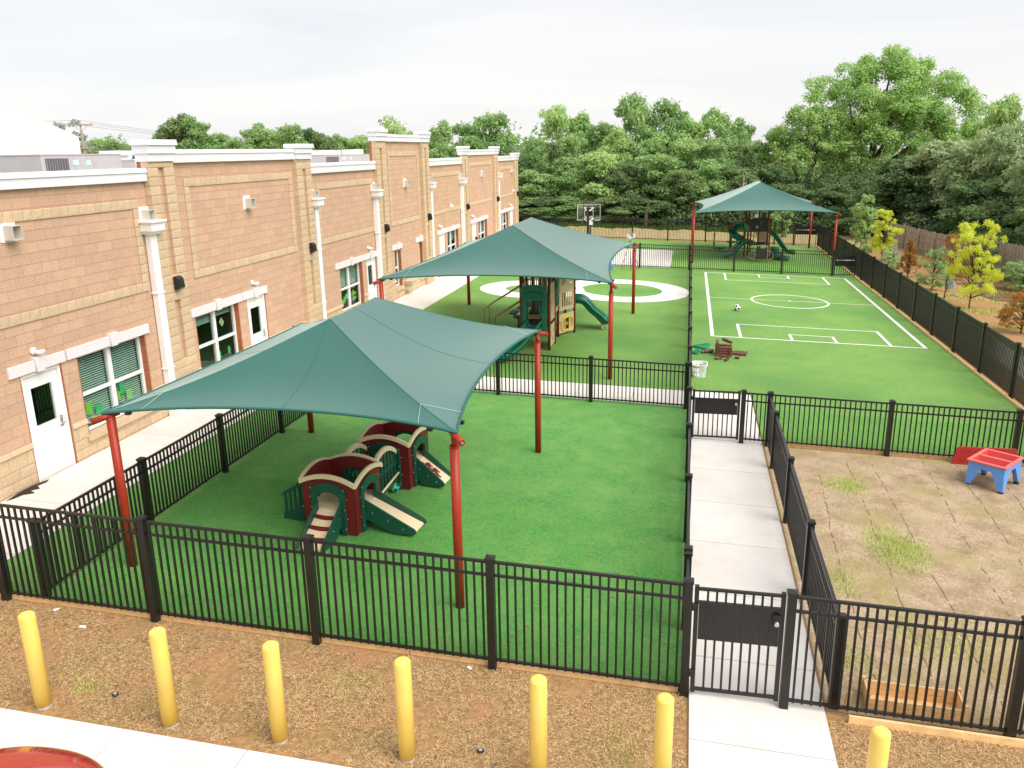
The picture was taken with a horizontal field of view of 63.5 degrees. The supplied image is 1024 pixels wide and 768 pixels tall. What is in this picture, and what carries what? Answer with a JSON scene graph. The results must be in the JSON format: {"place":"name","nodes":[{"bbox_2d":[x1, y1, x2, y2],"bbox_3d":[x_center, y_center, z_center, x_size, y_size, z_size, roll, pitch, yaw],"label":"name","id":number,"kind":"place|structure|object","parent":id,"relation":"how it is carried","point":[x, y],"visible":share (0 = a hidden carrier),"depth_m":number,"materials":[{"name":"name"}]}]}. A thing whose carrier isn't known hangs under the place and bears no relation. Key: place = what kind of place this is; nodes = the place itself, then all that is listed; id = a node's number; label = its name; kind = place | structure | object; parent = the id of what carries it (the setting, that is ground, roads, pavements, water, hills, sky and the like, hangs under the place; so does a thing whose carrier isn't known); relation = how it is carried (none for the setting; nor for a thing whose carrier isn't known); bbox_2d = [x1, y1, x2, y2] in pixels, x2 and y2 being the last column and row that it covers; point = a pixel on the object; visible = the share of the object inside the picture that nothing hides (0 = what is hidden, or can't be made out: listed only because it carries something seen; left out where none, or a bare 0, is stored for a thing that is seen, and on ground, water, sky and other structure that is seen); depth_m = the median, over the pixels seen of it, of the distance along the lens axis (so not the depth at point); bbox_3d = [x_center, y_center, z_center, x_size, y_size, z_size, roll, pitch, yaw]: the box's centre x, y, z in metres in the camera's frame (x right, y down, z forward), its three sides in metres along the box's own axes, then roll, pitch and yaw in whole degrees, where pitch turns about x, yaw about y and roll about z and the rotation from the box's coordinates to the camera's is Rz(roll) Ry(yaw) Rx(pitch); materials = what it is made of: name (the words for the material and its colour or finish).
{"place":"outdoors","nodes":[
{"label":"outdoors","id":0,"kind":"place"},
{"bbox_2d":[0,708,350,767],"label":"sidewalk","id":1,"kind":"structure","parent":0,"point":[108,746],"depth_m":8.84,"materials":[{"name":"concrete"}]},
{"bbox_2d":[0,597,688,767],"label":"dead grass","id":2,"kind":"structure","parent":0,"point":[396,763],"depth_m":9.66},
{"bbox_2d":[7,391,686,689],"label":"front lawn","id":3,"kind":"structure","parent":0,"point":[640,446],"depth_m":14.16,"materials":[{"name":"plant"}]},
{"bbox_2d":[26,409,306,594],"bbox_3d":[-5.445,0.958,16.818,0.116,1.290,11.306,2,16,12],"label":"picket fence","id":4,"kind":"object","parent":3,"relation":"on","point":[142,474],"visible":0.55,"depth_m":14.37,"materials":[{"name":"metal"}]},
{"bbox_2d":[89,297,547,608],"bbox_3d":[-2.632,0.465,14.578,5.546,3.735,6.719,2,16,12],"label":"shade canopy","id":5,"kind":"object","parent":3,"relation":"on","point":[379,359],"visible":0.99,"depth_m":12.41,"materials":[{"name":"teal fabric"}]},
{"bbox_2d":[281,421,450,551],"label":"toddler play house","id":6,"kind":"structure","parent":3,"relation":"on","point":[351,504],"depth_m":14.07,"materials":[{"name":"red plastic"}]},
{"bbox_2d":[59,475,681,681],"bbox_3d":[-1.775,2.687,12.997,8.735,0.306,4.741,2,16,12],"label":"turf fringe","id":7,"kind":"object","parent":3,"relation":"on","point":[485,511],"visible":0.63,"depth_m":12.74,"materials":[{"name":"plant"}]},
{"bbox_2d":[0,152,1023,767],"bbox_3d":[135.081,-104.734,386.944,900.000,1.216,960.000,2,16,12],"label":"ground","id":8,"kind":"structure","parent":0,"point":[212,674],"depth_m":9.68,"materials":[{"name":"brown soil"}]},
{"bbox_2d":[17,610,51,710],"bbox_3d":[-5.379,3.137,9.335,0.175,1.262,0.175,2,16,12],"label":"bollard","id":9,"kind":"object","parent":8,"relation":"on","point":[34,655],"visible":1,"depth_m":9.26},
{"bbox_2d":[0,101,80,154],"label":"metal building","id":10,"kind":"structure","parent":8,"relation":"on","point":[22,132],"depth_m":57.36,"materials":[{"name":"white"}]},
{"bbox_2d":[148,626,178,728],"bbox_3d":[-3.814,3.239,9.066,0.175,1.262,0.175,9,18,31],"label":"bollard","id":11,"kind":"object","parent":8,"relation":"on","point":[159,648],"visible":1,"depth_m":8.99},
{"bbox_2d":[155,113,205,148],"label":"tree","id":12,"kind":"object","parent":8,"relation":"on","point":[176,131],"visible":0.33,"depth_m":110.93,"materials":[{"name":"green plant"}]},
{"bbox_2d":[177,115,219,148],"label":"tree","id":13,"kind":"object","parent":8,"relation":"on","point":[196,128],"visible":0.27,"depth_m":110.29,"materials":[{"name":"green plant"}]},
{"bbox_2d":[0,276,477,559],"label":"building walk","id":14,"kind":"structure","parent":8,"relation":"on","point":[57,490],"depth_m":16.79,"materials":[{"name":"concrete"}]},
{"bbox_2d":[0,128,519,502],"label":"school building","id":15,"kind":"structure","parent":8,"relation":"on","point":[164,262],"depth_m":19.61,"materials":[{"name":"brown brick"}]},
{"bbox_2d":[23,368,71,480],"bbox_3d":[-8.867,0.773,15.805,0.116,2.025,0.870,2,16,12],"label":"door","id":16,"kind":"structure","parent":15,"relation":"in","point":[50,437],"depth_m":15.88,"materials":[{"name":"white paint"}]},
{"bbox_2d":[0,153,121,172],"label":"rooftop unit","id":17,"kind":"object","parent":15,"relation":"on","point":[35,163],"visible":0.44,"depth_m":21.32,"materials":[{"name":"grey metal"}]},
{"bbox_2d":[77,337,146,429],"bbox_3d":[-8.588,-0.050,17.677,0.140,1.596,2.120,2,16,12],"label":"window","id":18,"kind":"structure","parent":15,"relation":"in","point":[115,395],"depth_m":17.68,"materials":[{"name":"glass"}]},
{"bbox_2d":[196,305,238,361],"bbox_3d":[-7.748,-1.156,21.534,0.140,1.590,2.000,2,16,12],"label":"window","id":19,"kind":"structure","parent":15,"relation":"in","point":[217,353],"depth_m":21.58,"materials":[{"name":"glass"}]},
{"bbox_2d":[262,640,287,744],"bbox_3d":[-2.533,3.321,8.853,0.175,1.262,0.175,-7,17,-22],"label":"bollard","id":20,"kind":"object","parent":8,"relation":"on","point":[274,689],"visible":1,"depth_m":8.77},
{"bbox_2d":[269,122,308,148],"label":"tree","id":21,"kind":"object","parent":8,"relation":"on","point":[291,132],"visible":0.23,"depth_m":106.55,"materials":[{"name":"green plant"}]},
{"bbox_2d":[0,594,677,691],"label":"timber edging","id":22,"kind":"object","parent":8,"relation":"on","point":[393,649],"visible":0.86,"depth_m":10.67,"materials":[{"name":"wood"}]},
{"bbox_2d":[0,503,693,697],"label":"picket fence","id":23,"kind":"object","parent":8,"relation":"on","point":[146,554],"visible":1,"depth_m":10.50,"materials":[{"name":"metal"}]},
{"bbox_2d":[689,584,786,701],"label":"yard gate","id":24,"kind":"structure","parent":23,"relation":"attached to","point":[741,624],"depth_m":9.47,"materials":[{"name":"metal"}]},
{"bbox_2d":[393,656,415,763],"bbox_3d":[-1.115,3.412,8.613,0.175,1.262,0.175,-13,20,-36],"label":"bollard","id":25,"kind":"object","parent":8,"relation":"on","point":[404,706],"visible":1,"depth_m":8.53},
{"bbox_2d":[461,110,519,155],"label":"tree","id":26,"kind":"object","parent":8,"relation":"on","point":[491,125],"visible":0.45,"depth_m":82.27,"materials":[{"name":"green plant"}]},
{"bbox_2d":[516,137,548,185],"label":"tree","id":27,"kind":"object","parent":8,"relation":"on","point":[536,146],"visible":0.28,"depth_m":77.43,"materials":[{"name":"green plant"}]},
{"bbox_2d":[529,674,547,767],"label":"bollard","id":28,"kind":"object","parent":8,"relation":"on","point":[538,723],"visible":1,"depth_m":8.25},
{"bbox_2d":[518,169,570,205],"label":"tree","id":29,"kind":"object","parent":8,"relation":"on","point":[532,178],"visible":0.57,"depth_m":70.41,"materials":[{"name":"green plant"}]},
{"bbox_2d":[80,119,1023,207],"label":"distant woods","id":30,"kind":"object","parent":8,"relation":"on","point":[539,135],"depth_m":105.70,"materials":[{"name":"green plant"}]},
{"bbox_2d":[423,239,689,389],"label":"play lawn","id":31,"kind":"structure","parent":8,"relation":"on","point":[652,332],"depth_m":29.88,"materials":[{"name":"plant"}]},
{"bbox_2d":[372,217,639,379],"bbox_3d":[0.466,-3.443,27.747,6.948,4.065,10.150,2,16,12],"label":"shade canopy","id":32,"kind":"object","parent":31,"relation":"on","point":[531,247],"visible":1,"depth_m":24.39,"materials":[{"name":"teal fabric"}]},
{"bbox_2d":[483,277,607,361],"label":"play tower","id":33,"kind":"structure","parent":31,"relation":"on","point":[546,301],"depth_m":27.20,"materials":[{"name":"green plastic"}]},
{"bbox_2d":[576,279,688,301],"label":"ring track","id":34,"kind":"structure","parent":31,"relation":"on","point":[670,292],"depth_m":36.62,"materials":[{"name":"paint"}]},
{"bbox_2d":[612,249,672,267],"bbox_3d":[4.866,-7.583,49.105,9.108,0.411,7.988,2,16,12],"label":"basketball pad","id":35,"kind":"object","parent":31,"relation":"on","point":[653,257],"visible":0.22,"depth_m":48.08,"materials":[{"name":"concrete"}]},
{"bbox_2d":[537,104,581,162],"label":"tree","id":36,"kind":"object","parent":8,"relation":"on","point":[556,117],"visible":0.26,"depth_m":80.95,"materials":[{"name":"green plant"}]},
{"bbox_2d":[536,196,590,220],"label":"tree","id":37,"kind":"object","parent":8,"relation":"on","point":[565,200],"visible":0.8,"depth_m":67.38,"materials":[{"name":"green plant"}]},
{"bbox_2d":[538,156,592,203],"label":"tree","id":38,"kind":"object","parent":8,"relation":"on","point":[567,163],"visible":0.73,"depth_m":70.42,"materials":[{"name":"green plant"}]},
{"bbox_2d":[474,352,688,408],"bbox_3d":[0.049,-0.232,21.227,8.796,1.568,0.116,2,16,12],"label":"picket fence","id":39,"kind":"object","parent":8,"relation":"on","point":[498,390],"visible":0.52,"depth_m":20.81,"materials":[{"name":"metal"}]},
{"bbox_2d":[561,151,622,201],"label":"tree","id":40,"kind":"object","parent":8,"relation":"on","point":[599,161],"visible":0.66,"depth_m":69.26,"materials":[{"name":"green plant"}]},
{"bbox_2d":[578,120,626,163],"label":"tree","id":41,"kind":"object","parent":8,"relation":"on","point":[598,133],"visible":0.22,"depth_m":77.70,"materials":[{"name":"green plant"}]},
{"bbox_2d":[584,195,636,223],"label":"tree","id":42,"kind":"object","parent":8,"relation":"on","point":[608,201],"visible":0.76,"depth_m":66.86,"materials":[{"name":"green plant"}]},
{"bbox_2d":[590,125,637,181],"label":"tree","id":43,"kind":"object","parent":8,"relation":"on","point":[620,146],"visible":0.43,"depth_m":73.96,"materials":[{"name":"green plant"}]},
{"bbox_2d":[601,161,660,209],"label":"tree","id":44,"kind":"object","parent":8,"relation":"on","point":[623,174],"visible":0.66,"depth_m":68.72,"materials":[{"name":"green plant"}]},
{"bbox_2d":[613,91,667,177],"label":"tree","id":45,"kind":"object","parent":8,"relation":"on","point":[633,108],"visible":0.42,"depth_m":78.31,"materials":[{"name":"green plant"}]},
{"bbox_2d":[620,198,677,224],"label":"tree","id":46,"kind":"object","parent":8,"relation":"on","point":[661,206],"visible":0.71,"depth_m":65.94,"materials":[{"name":"green plant"}]},
{"bbox_2d":[475,237,834,275],"bbox_3d":[7.234,-6.821,44.185,18.916,2.012,0.116,2,16,12],"label":"picket fence","id":47,"kind":"object","parent":8,"relation":"on","point":[735,251],"visible":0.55,"depth_m":43.25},
{"bbox_2d":[626,152,690,201],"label":"tree","id":48,"kind":"object","parent":8,"relation":"on","point":[659,169],"visible":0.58,"depth_m":68.97,"materials":[{"name":"green plant"}]},
{"bbox_2d":[523,214,795,244],"bbox_3d":[9.901,-10.730,57.470,18.666,2.214,0.116,2,16,12],"label":"picket fence","id":49,"kind":"object","parent":8,"relation":"on","point":[706,223],"visible":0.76,"depth_m":57.34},
{"bbox_2d":[634,97,690,169],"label":"tree","id":50,"kind":"object","parent":8,"relation":"on","point":[668,116],"visible":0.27,"depth_m":79.15,"materials":[{"name":"green plant"}]},
{"bbox_2d":[653,692,673,767],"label":"bollard","id":51,"kind":"object","parent":8,"relation":"on","point":[664,720],"visible":1,"depth_m":7.97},
{"bbox_2d":[548,220,791,233],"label":"woodland grass","id":52,"kind":"structure","parent":8,"relation":"on","point":[641,226],"depth_m":64.36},
{"bbox_2d":[653,169,710,218],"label":"tree","id":53,"kind":"object","parent":8,"relation":"on","point":[684,177],"visible":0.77,"depth_m":66.96,"materials":[{"name":"green plant"}]},
{"bbox_2d":[666,137,701,193],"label":"tree","id":54,"kind":"object","parent":8,"relation":"on","point":[682,150],"visible":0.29,"depth_m":71.50,"materials":[{"name":"green plant"}]},
{"bbox_2d":[660,115,710,168],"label":"tree","id":55,"kind":"object","parent":8,"relation":"on","point":[687,129],"visible":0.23,"depth_m":76.90,"materials":[{"name":"green plant"}]},
{"bbox_2d":[681,247,692,620],"bbox_3d":[5.894,-1.929,27.408,0.116,1.290,34.876,2,16,12],"label":"picket fence","id":56,"kind":"object","parent":8,"relation":"on","point":[688,490],"visible":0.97,"depth_m":15.83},
{"bbox_2d":[692,389,740,439],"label":"yard gate","id":57,"kind":"structure","parent":56,"relation":"attached to","point":[717,406],"depth_m":18.14,"materials":[{"name":"metal"}]},
{"bbox_2d":[682,159,733,213],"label":"tree","id":58,"kind":"object","parent":8,"relation":"on","point":[712,167],"visible":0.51,"depth_m":67.44,"materials":[{"name":"green plant"}]},
{"bbox_2d":[687,137,731,178],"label":"tree","id":59,"kind":"object","parent":8,"relation":"on","point":[715,148],"visible":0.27,"depth_m":71.07,"materials":[{"name":"green plant"}]},
{"bbox_2d":[495,144,937,235],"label":"undergrowth","id":60,"kind":"object","parent":8,"relation":"on","point":[828,223],"visible":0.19,"depth_m":67.11,"materials":[{"name":"green plant"}]},
{"bbox_2d":[687,106,751,164],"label":"tree","id":61,"kind":"object","parent":8,"relation":"on","point":[718,123],"visible":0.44,"depth_m":77.35,"materials":[{"name":"green plant"}]},
{"bbox_2d":[710,165,761,218],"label":"tree","id":62,"kind":"object","parent":8,"relation":"on","point":[737,173],"visible":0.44,"depth_m":66.73,"materials":[{"name":"green plant"}]},
{"bbox_2d":[689,391,837,767],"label":"walkway","id":63,"kind":"structure","parent":8,"relation":"on","point":[737,541],"depth_m":11.99,"materials":[{"name":"concrete"}]},
{"bbox_2d":[764,392,846,709],"bbox_3d":[4.655,2.002,13.749,0.116,1.290,9.106,2,16,12],"label":"picket fence","id":64,"kind":"object","parent":8,"relation":"on","point":[812,568],"visible":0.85,"depth_m":11.96,"materials":[{"name":"metal"}]},
{"bbox_2d":[755,103,867,186],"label":"tree","id":65,"kind":"object","parent":8,"relation":"on","point":[796,148],"visible":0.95,"depth_m":70.40,"materials":[{"name":"green plant"}]},
{"bbox_2d":[810,184,855,223],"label":"tree","id":66,"kind":"object","parent":8,"relation":"on","point":[836,194],"visible":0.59,"depth_m":65.39,"materials":[{"name":"green plant"}]},
{"bbox_2d":[845,176,908,235],"bbox_3d":[26.728,-12.948,60.725,4.304,4.641,4.869,-6,16,-16],"label":"tree","id":67,"kind":"object","parent":8,"relation":"on","point":[874,191],"visible":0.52,"depth_m":59.69,"materials":[{"name":"green plant"}]},
{"bbox_2d":[866,725,890,767],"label":"bollard","id":68,"kind":"object","parent":8,"relation":"on","point":[879,746],"visible":1,"depth_m":7.52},
{"bbox_2d":[739,389,1023,462],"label":"picket fence","id":69,"kind":"object","parent":8,"relation":"on","point":[892,403],"visible":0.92,"depth_m":17.48,"materials":[{"name":"metal"}]},
{"bbox_2d":[852,157,932,226],"bbox_3d":[28.695,-13.478,60.181,6.770,6.065,7.123,13,21,41],"label":"tree","id":70,"kind":"object","parent":8,"relation":"on","point":[898,181],"visible":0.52,"depth_m":58.72,"materials":[{"name":"green plant"}]},
{"bbox_2d":[764,446,1023,737],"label":"straw covered soil","id":71,"kind":"structure","parent":8,"relation":"on","point":[971,565],"depth_m":13.34,"materials":[{"name":"soil"}]},
{"bbox_2d":[861,523,938,575],"bbox_3d":[6.298,2.671,13.503,1.152,0.123,1.836,2,16,12],"label":"weed patch","id":72,"kind":"object","parent":71,"relation":"on","point":[897,549],"visible":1,"depth_m":13.52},
{"bbox_2d":[860,675,968,721],"bbox_3d":[4.677,3.681,9.650,1.080,0.240,0.360,3,16,14],"label":"planter box","id":73,"kind":"object","parent":71,"relation":"on","point":[910,699],"visible":0.59,"depth_m":9.69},
{"bbox_2d":[964,448,1023,493],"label":"water table","id":74,"kind":"object","parent":71,"relation":"on","point":[999,465],"visible":1,"depth_m":16.07,"materials":[{"name":"plastic"}]},
{"bbox_2d":[797,43,990,188],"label":"tree","id":75,"kind":"object","parent":8,"relation":"on","point":[903,108],"visible":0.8,"depth_m":69.67,"materials":[{"name":"green plant"}]},
{"bbox_2d":[778,589,1023,737],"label":"picket fence","id":76,"kind":"object","parent":8,"relation":"on","point":[1009,729],"visible":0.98,"depth_m":9.16,"materials":[{"name":"metal"}]},
{"bbox_2d":[787,443,1023,465],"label":"timber edging","id":77,"kind":"object","parent":8,"relation":"on","point":[870,451],"visible":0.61,"depth_m":17.78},
{"bbox_2d":[816,223,1023,405],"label":"picket fence","id":78,"kind":"object","parent":8,"relation":"on","point":[970,339],"visible":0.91,"depth_m":27.48,"materials":[{"name":"metal"}]},
{"bbox_2d":[885,222,971,263],"bbox_3d":[26.008,-8.976,52.357,0.150,1.630,13.075,0,16,4],"label":"wooden fence","id":79,"kind":"object","parent":8,"relation":"on","point":[925,241],"visible":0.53,"depth_m":52.52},
{"bbox_2d":[913,245,952,289],"bbox_3d":[19.729,-5.389,38.596,1.440,2.134,1.449,-9,18,-26],"label":"shrub","id":80,"kind":"object","parent":8,"relation":"on","point":[934,267],"visible":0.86,"depth_m":38.49,"materials":[{"name":"green plant"}]},
{"bbox_2d":[848,715,1023,747],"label":"timber edging","id":81,"kind":"object","parent":8,"relation":"on","point":[940,731],"visible":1,"depth_m":9.22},
{"bbox_2d":[865,193,1023,266],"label":"undergrowth","id":82,"kind":"object","parent":8,"relation":"on","point":[990,205],"visible":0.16,"depth_m":48.19,"materials":[{"name":"green plant"}]},
{"bbox_2d":[917,252,1023,301],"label":"leaf mulch","id":83,"kind":"object","parent":8,"relation":"on","point":[997,286],"visible":0.15,"depth_m":39.15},
{"bbox_2d":[849,194,878,246],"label":"sapling","id":84,"kind":"object","parent":83,"relation":"on","point":[864,215],"visible":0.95,"depth_m":54.03,"materials":[{"name":"green plant"}]},
{"bbox_2d":[867,209,904,260],"bbox_3d":[21.844,-8.684,48.380,1.934,3.089,1.947,2,16,12],"label":"sapling","id":85,"kind":"object","parent":83,"relation":"on","point":[877,245],"visible":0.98,"depth_m":48.21,"materials":[{"name":"yellow plant"}]},
{"bbox_2d":[892,178,952,231],"bbox_3d":[29.331,-12.111,58.022,5.104,4.615,4.512,6,17,23],"label":"tree","id":86,"kind":"object","parent":83,"relation":"on","point":[911,196],"visible":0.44,"depth_m":57.29,"materials":[{"name":"green plant"}]},
{"bbox_2d":[890,139,975,229],"bbox_3d":[29.706,-13.419,57.920,5.972,7.309,5.768,9,19,32],"label":"tree","id":87,"kind":"object","parent":83,"relation":"on","point":[934,151],"visible":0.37,"depth_m":57.01,"materials":[{"name":"green plant"}]},
{"bbox_2d":[922,180,1001,238],"bbox_3d":[29.056,-10.523,52.346,5.303,4.729,5.580,0,16,3],"label":"tree","id":88,"kind":"object","parent":83,"relation":"on","point":[970,189],"visible":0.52,"depth_m":51.88,"materials":[{"name":"green plant"}]},
{"bbox_2d":[928,127,1006,218],"bbox_3d":[30.579,-12.892,54.917,5.505,8.027,5.506,3,16,14],"label":"tree","id":89,"kind":"object","parent":83,"relation":"on","point":[958,165],"visible":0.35,"depth_m":54.06,"materials":[{"name":"green plant"}]},
{"bbox_2d":[959,173,1023,238],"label":"tree","id":90,"kind":"object","parent":83,"relation":"on","point":[994,186],"visible":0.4,"depth_m":48.85,"materials":[{"name":"green plant"}]},
{"bbox_2d":[974,120,1023,206],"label":"tree","id":91,"kind":"object","parent":83,"relation":"on","point":[1011,141],"visible":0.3,"depth_m":51.60,"materials":[{"name":"green plant"}]},
{"bbox_2d":[1001,158,1023,246],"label":"tree","id":92,"kind":"object","parent":83,"relation":"on","point":[1017,169],"visible":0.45,"depth_m":44.31,"materials":[{"name":"green plant"}]},
{"bbox_2d":[944,219,1007,307],"bbox_3d":[18.859,-4.904,33.919,2.138,3.783,2.225,-13,20,-37],"label":"sapling","id":93,"kind":"object","parent":8,"relation":"on","point":[968,270],"visible":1,"depth_m":33.67,"materials":[{"name":"yellow plant"}]},
{"bbox_2d":[976,92,1023,180],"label":"tree","id":94,"kind":"object","parent":8,"relation":"on","point":[1000,111],"visible":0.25,"depth_m":64.13,"materials":[{"name":"green plant"}]},
{"bbox_2d":[994,285,1023,332],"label":"shrub","id":95,"kind":"object","parent":8,"relation":"on","point":[1003,311],"visible":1,"depth_m":29.73,"materials":[{"name":"orange plant"}]},
{"bbox_2d":[996,242,1023,281],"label":"wooden fence","id":96,"kind":"object","parent":8,"relation":"on","point":[1013,253],"visible":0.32,"depth_m":42.57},
{"bbox_2d":[0,0,1023,156],"label":"sky","id":97,"kind":"structure","parent":0,"point":[330,67],"materials":[{"name":"white"}]},
{"bbox_2d":[474,376,683,405],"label":"cross path","id":98,"kind":"structure","parent":0,"point":[596,390],"depth_m":21.96,"materials":[{"name":"concrete"}]},
{"bbox_2d":[565,226,899,247],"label":"earth bank","id":99,"kind":"structure","parent":0,"point":[850,239],"depth_m":60.09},
{"bbox_2d":[690,242,1023,456],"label":"sports lawn","id":100,"kind":"structure","parent":0,"point":[935,373],"depth_m":26.12,"materials":[{"name":"plant"}]},
{"bbox_2d":[713,211,795,262],"bbox_3d":[13.850,-9.333,49.606,4.438,3.510,6.412,-11,18,-31],"label":"climbing structure","id":101,"kind":"object","parent":100,"relation":"on","point":[764,230],"visible":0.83,"depth_m":49.01,"materials":[{"name":"green plastic"}]},
{"bbox_2d":[691,181,840,265],"bbox_3d":[14.768,-9.868,49.846,7.891,4.587,10.132,2,16,12],"label":"shade canopy","id":102,"kind":"object","parent":100,"relation":"on","point":[757,196],"visible":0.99,"depth_m":46.53,"materials":[{"name":"teal fabric"}]},
{"bbox_2d":[704,272,927,348],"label":"pitch lines","id":103,"kind":"object","parent":100,"relation":"on","point":[790,336],"visible":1,"depth_m":30.53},
{"bbox_2d":[761,408,1023,456],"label":"turf fringe","id":104,"kind":"object","parent":100,"relation":"on","point":[963,442],"visible":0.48,"depth_m":18.97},
{"bbox_2d":[828,720,1023,767],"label":"dead grass","id":105,"kind":"structure","parent":0,"point":[933,755],"depth_m":8.98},
{"bbox_3d":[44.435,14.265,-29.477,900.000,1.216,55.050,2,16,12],"label":"asphalt","id":106,"kind":"structure","parent":0,"visible":0},
{"bbox_2d":[0,746,103,767],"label":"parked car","id":107,"kind":"object","parent":106,"relation":"on","point":[30,757],"visible":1,"depth_m":7.28,"materials":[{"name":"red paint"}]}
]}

